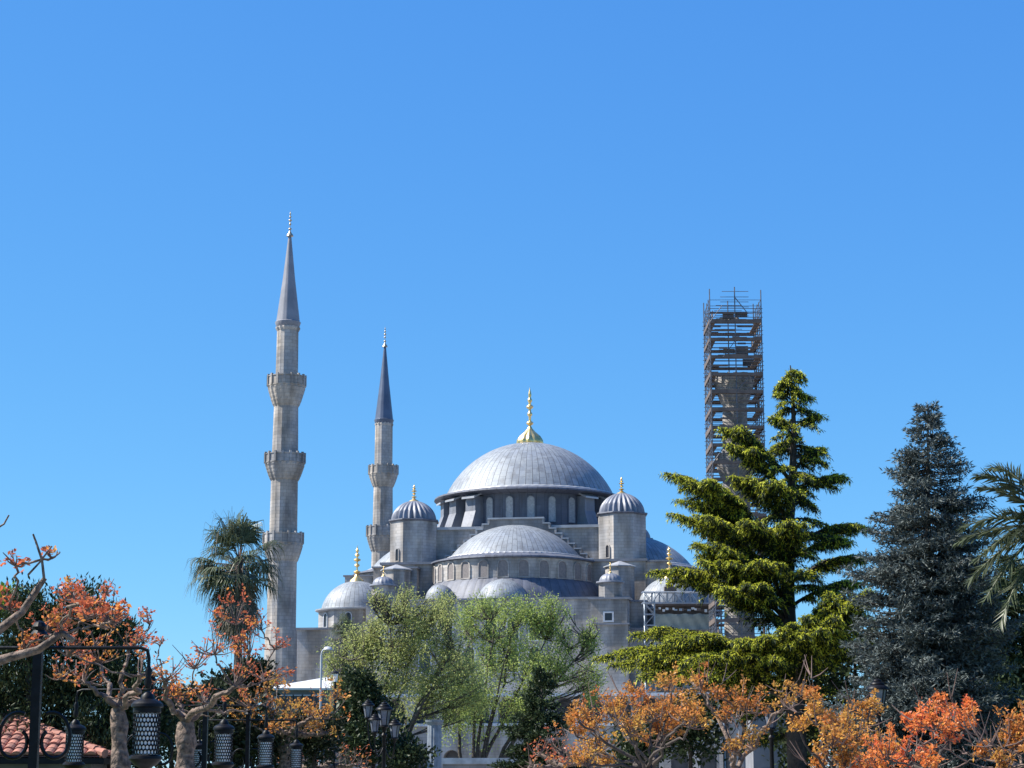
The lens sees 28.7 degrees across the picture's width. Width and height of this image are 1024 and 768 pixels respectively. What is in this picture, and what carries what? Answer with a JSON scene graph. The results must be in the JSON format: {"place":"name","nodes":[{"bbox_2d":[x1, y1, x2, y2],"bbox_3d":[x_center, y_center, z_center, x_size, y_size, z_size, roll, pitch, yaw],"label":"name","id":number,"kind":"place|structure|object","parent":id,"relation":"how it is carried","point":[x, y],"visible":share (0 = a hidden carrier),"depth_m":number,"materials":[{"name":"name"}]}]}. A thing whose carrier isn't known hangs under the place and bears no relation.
{"place":"outdoors","nodes":[
{"label":"outdoors","id":0,"kind":"place"},
{"bbox_2d":[0,0,1023,767],"label":"sky","id":1,"kind":"structure","parent":0,"point":[549,198],"materials":[{"name":"blue"}]},
{"label":"lawn","id":2,"kind":"structure","parent":0,"visible":0},
{"bbox_2d":[0,581,41,653],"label":"evergreen shrub","id":3,"kind":"object","parent":2,"relation":"on","point":[4,586],"visible":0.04,"depth_m":49.52,"materials":[{"name":"green plant"}]},
{"bbox_2d":[0,695,110,767],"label":"tiled building","id":4,"kind":"structure","parent":2,"relation":"on","point":[13,741],"depth_m":41.60,"materials":[{"name":"red tile"}]},
{"bbox_2d":[0,515,131,665],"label":"crape myrtle","id":5,"kind":"object","parent":2,"relation":"on","point":[60,631],"visible":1,"depth_m":20.90,"materials":[{"name":"orange plant"}]},
{"bbox_2d":[0,620,162,767],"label":"lamp post","id":6,"kind":"object","parent":2,"relation":"on","point":[147,706],"visible":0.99,"depth_m":23.61,"materials":[{"name":"black metal"}]},
{"bbox_2d":[0,572,187,767],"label":"juniper tree","id":7,"kind":"object","parent":2,"relation":"on","point":[16,681],"visible":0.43,"depth_m":43.39,"materials":[{"name":"green plant"}]},
{"bbox_2d":[27,575,172,767],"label":"crape myrtle","id":8,"kind":"object","parent":2,"relation":"on","point":[119,723],"visible":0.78,"depth_m":27.57,"materials":[{"name":"orange plant"}]},
{"bbox_2d":[62,671,234,767],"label":"lamp post","id":9,"kind":"object","parent":2,"relation":"on","point":[223,729],"visible":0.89,"depth_m":34.86,"materials":[{"name":"black metal"}]},
{"bbox_2d":[134,692,274,767],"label":"lamp post","id":10,"kind":"object","parent":2,"relation":"on","point":[265,738],"visible":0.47,"depth_m":42.70,"materials":[{"name":"black metal"}]},
{"bbox_2d":[131,673,310,767],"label":"evergreen shrub","id":11,"kind":"object","parent":2,"relation":"on","point":[239,734],"visible":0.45,"depth_m":60.56,"materials":[{"name":"green plant"}]},
{"bbox_2d":[149,583,297,767],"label":"crape myrtle","id":12,"kind":"object","parent":2,"relation":"on","point":[185,739],"visible":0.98,"depth_m":32.31,"materials":[{"name":"orange plant"}]},
{"bbox_2d":[185,506,286,767],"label":"fan palm","id":13,"kind":"object","parent":2,"relation":"on","point":[237,574],"visible":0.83,"depth_m":91.57,"materials":[{"name":"green plant"}]},
{"bbox_2d":[196,655,280,767],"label":"evergreen shrub","id":14,"kind":"object","parent":2,"relation":"on","point":[228,672],"visible":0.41,"depth_m":82.52,"materials":[{"name":"green plant"}]},
{"bbox_2d":[194,709,302,767],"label":"lamp post","id":15,"kind":"object","parent":2,"relation":"on","point":[296,746],"visible":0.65,"depth_m":53.56,"materials":[{"name":"black metal"}]},
{"bbox_2d":[235,753,316,767],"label":"lamp post","id":16,"kind":"object","parent":2,"relation":"on","point":[310,764],"visible":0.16,"depth_m":65.63,"materials":[{"name":"black paint"}]},
{"bbox_2d":[227,667,350,767],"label":"crape myrtle","id":17,"kind":"object","parent":2,"relation":"on","point":[284,760],"visible":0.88,"depth_m":61.12,"materials":[{"name":"orange plant"}]},
{"bbox_2d":[266,677,342,764],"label":"building","id":18,"kind":"structure","parent":2,"relation":"on","point":[301,689],"depth_m":118.87,"materials":[{"name":"white paint"}]},
{"bbox_2d":[268,700,358,767],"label":"evergreen shrub","id":19,"kind":"object","parent":2,"relation":"on","point":[313,746],"visible":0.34,"depth_m":64.67,"materials":[{"name":"green plant"}]},
{"bbox_2d":[277,733,371,767],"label":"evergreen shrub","id":20,"kind":"object","parent":2,"relation":"on","point":[337,765],"visible":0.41,"depth_m":70.90,"materials":[{"name":"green plant"}]},
{"bbox_2d":[318,646,332,764],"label":"street lamp","id":21,"kind":"object","parent":2,"relation":"on","point":[327,648],"visible":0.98,"depth_m":99.08,"materials":[{"name":"grey metal"}]},
{"bbox_2d":[332,670,338,767],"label":"street lamp","id":22,"kind":"object","parent":2,"relation":"on","point":[335,673],"visible":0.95,"depth_m":71.23,"materials":[{"name":"black metal"}]},
{"bbox_2d":[324,611,366,763],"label":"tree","id":23,"kind":"object","parent":2,"relation":"on","point":[337,626],"visible":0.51,"depth_m":148.83,"materials":[{"name":"green plant"}]},
{"bbox_2d":[333,661,442,767],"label":"evergreen shrub","id":24,"kind":"object","parent":2,"relation":"on","point":[364,688],"visible":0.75,"depth_m":74.58,"materials":[{"name":"green plant"}]},
{"bbox_2d":[316,580,504,767],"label":"young tree","id":25,"kind":"object","parent":2,"relation":"on","point":[368,642],"visible":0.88,"depth_m":106.85,"materials":[{"name":"green plant"}]},
{"bbox_2d":[758,616,883,767],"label":"evergreen shrub","id":26,"kind":"object","parent":2,"relation":"on","point":[838,679],"visible":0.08,"depth_m":62.23,"materials":[{"name":"green plant"}]},
{"bbox_2d":[815,400,1023,767],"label":"blue spruce","id":27,"kind":"object","parent":2,"relation":"on","point":[933,639],"visible":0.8,"depth_m":49.15,"materials":[{"name":"green plant"}]},
{"bbox_2d":[847,653,1023,766],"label":"evergreen shrub","id":28,"kind":"object","parent":2,"relation":"on","point":[1005,681],"visible":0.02,"depth_m":53.49,"materials":[{"name":"green plant"}]},
{"bbox_2d":[952,460,1023,632],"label":"date palm","id":29,"kind":"object","parent":2,"relation":"on","point":[1015,535],"visible":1,"depth_m":45.10,"materials":[{"name":"green plant"}]},
{"bbox_2d":[973,552,1023,767],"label":"dark spruce","id":30,"kind":"object","parent":2,"relation":"on","point":[1011,613],"visible":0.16,"depth_m":61.00,"materials":[{"name":"green plant"}]},
{"label":"path","id":31,"kind":"structure","parent":0,"visible":0},
{"bbox_2d":[362,698,401,767],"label":"street lamp","id":32,"kind":"object","parent":31,"relation":"on","point":[381,719],"visible":1,"depth_m":59.02,"materials":[{"name":"black metal"}]},
{"bbox_2d":[425,720,443,767],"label":"stone pillar","id":33,"kind":"structure","parent":31,"relation":"on","point":[433,732],"depth_m":98.21,"materials":[{"name":"grey stone"}]},
{"bbox_2d":[441,758,516,767],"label":"garden wall","id":34,"kind":"structure","parent":31,"relation":"on","point":[464,762],"depth_m":102.12,"materials":[{"name":"grey stone"}]},
{"bbox_2d":[426,588,609,757],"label":"young tree","id":35,"kind":"object","parent":31,"relation":"on","point":[548,626],"visible":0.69,"depth_m":112.58,"materials":[{"name":"green plant"}]},
{"bbox_2d":[486,664,589,767],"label":"dark spruce","id":36,"kind":"object","parent":31,"relation":"on","point":[527,731],"visible":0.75,"depth_m":76.53,"materials":[{"name":"green plant"}]},
{"bbox_2d":[519,720,618,767],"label":"crape myrtle","id":37,"kind":"object","parent":31,"relation":"on","point":[561,761],"visible":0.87,"depth_m":50.99,"materials":[{"name":"orange plant"}]},
{"bbox_2d":[563,672,712,767],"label":"crape myrtle","id":38,"kind":"object","parent":31,"relation":"on","point":[680,714],"visible":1,"depth_m":30.64,"materials":[{"name":"orange plant"}]},
{"bbox_2d":[601,684,771,767],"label":"evergreen shrub","id":39,"kind":"object","parent":31,"relation":"on","point":[692,737],"visible":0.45,"depth_m":64.42,"materials":[{"name":"green plant"}]},
{"bbox_2d":[628,654,815,767],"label":"crape myrtle","id":40,"kind":"object","parent":31,"relation":"on","point":[702,689],"visible":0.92,"depth_m":32.72,"materials":[{"name":"orange plant"}]},
{"bbox_2d":[590,365,880,767],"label":"cedar tree","id":41,"kind":"object","parent":31,"relation":"on","point":[754,578],"visible":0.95,"depth_m":58.98,"materials":[{"name":"green plant"}]},
{"bbox_2d":[745,701,786,767],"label":"kiosk","id":42,"kind":"object","parent":31,"relation":"on","point":[755,759],"visible":0.25,"depth_m":70.82,"materials":[{"name":"grey paint"}]},
{"bbox_2d":[764,704,777,767],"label":"street lamp","id":43,"kind":"object","parent":31,"relation":"on","point":[772,728],"visible":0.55,"depth_m":54.12,"materials":[{"name":"black metal"}]},
{"bbox_2d":[780,654,891,767],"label":"crape myrtle","id":44,"kind":"object","parent":31,"relation":"on","point":[841,758],"visible":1,"depth_m":29.34,"materials":[{"name":"orange plant"}]},
{"bbox_2d":[866,677,888,764],"bbox_3d":[8.317,8.586,45.193,0.530,3.916,0.530,0,-11,0],"label":"street lamp","id":45,"kind":"object","parent":31,"relation":"on","point":[879,686],"visible":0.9,"depth_m":45.34,"materials":[{"name":"black metal"}]},
{"bbox_2d":[845,668,981,767],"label":"crape myrtle","id":46,"kind":"object","parent":31,"relation":"on","point":[946,722],"visible":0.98,"depth_m":26.86,"materials":[{"name":"orange plant"}]},
{"bbox_2d":[922,699,1023,767],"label":"crape myrtle","id":47,"kind":"object","parent":31,"relation":"on","point":[1013,731],"visible":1,"depth_m":26.97,"materials":[{"name":"orange plant"}]},
{"label":"ground","id":48,"kind":"structure","parent":0,"visible":0},
{"bbox_2d":[262,210,306,718],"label":"minaret","id":49,"kind":"object","parent":48,"relation":"on","point":[285,461],"visible":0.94,"depth_m":228.78,"materials":[{"name":"stone"}]},
{"bbox_2d":[366,328,398,567],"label":"minaret","id":50,"kind":"object","parent":48,"relation":"on","point":[383,472],"visible":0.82,"depth_m":294.59,"materials":[{"name":"stone"}]},
{"bbox_2d":[296,388,725,767],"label":"mosque","id":51,"kind":"structure","parent":48,"relation":"on","point":[529,510],"depth_m":242.41,"materials":[{"name":"grey stone"}]},
{"bbox_2d":[641,584,722,692],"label":"scaffold platform","id":52,"kind":"structure","parent":48,"relation":"on","point":[674,614],"depth_m":228.51,"materials":[{"name":"metal"}]},
{"bbox_2d":[714,371,755,767],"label":"minaret","id":53,"kind":"object","parent":48,"relation":"on","point":[730,471],"visible":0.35,"depth_m":225.19,"materials":[{"name":"stone"}]},
{"bbox_2d":[702,287,768,767],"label":"scaffolding","id":54,"kind":"object","parent":48,"relation":"on","point":[752,362],"visible":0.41,"depth_m":225.74,"materials":[{"name":"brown metal"}]}
]}

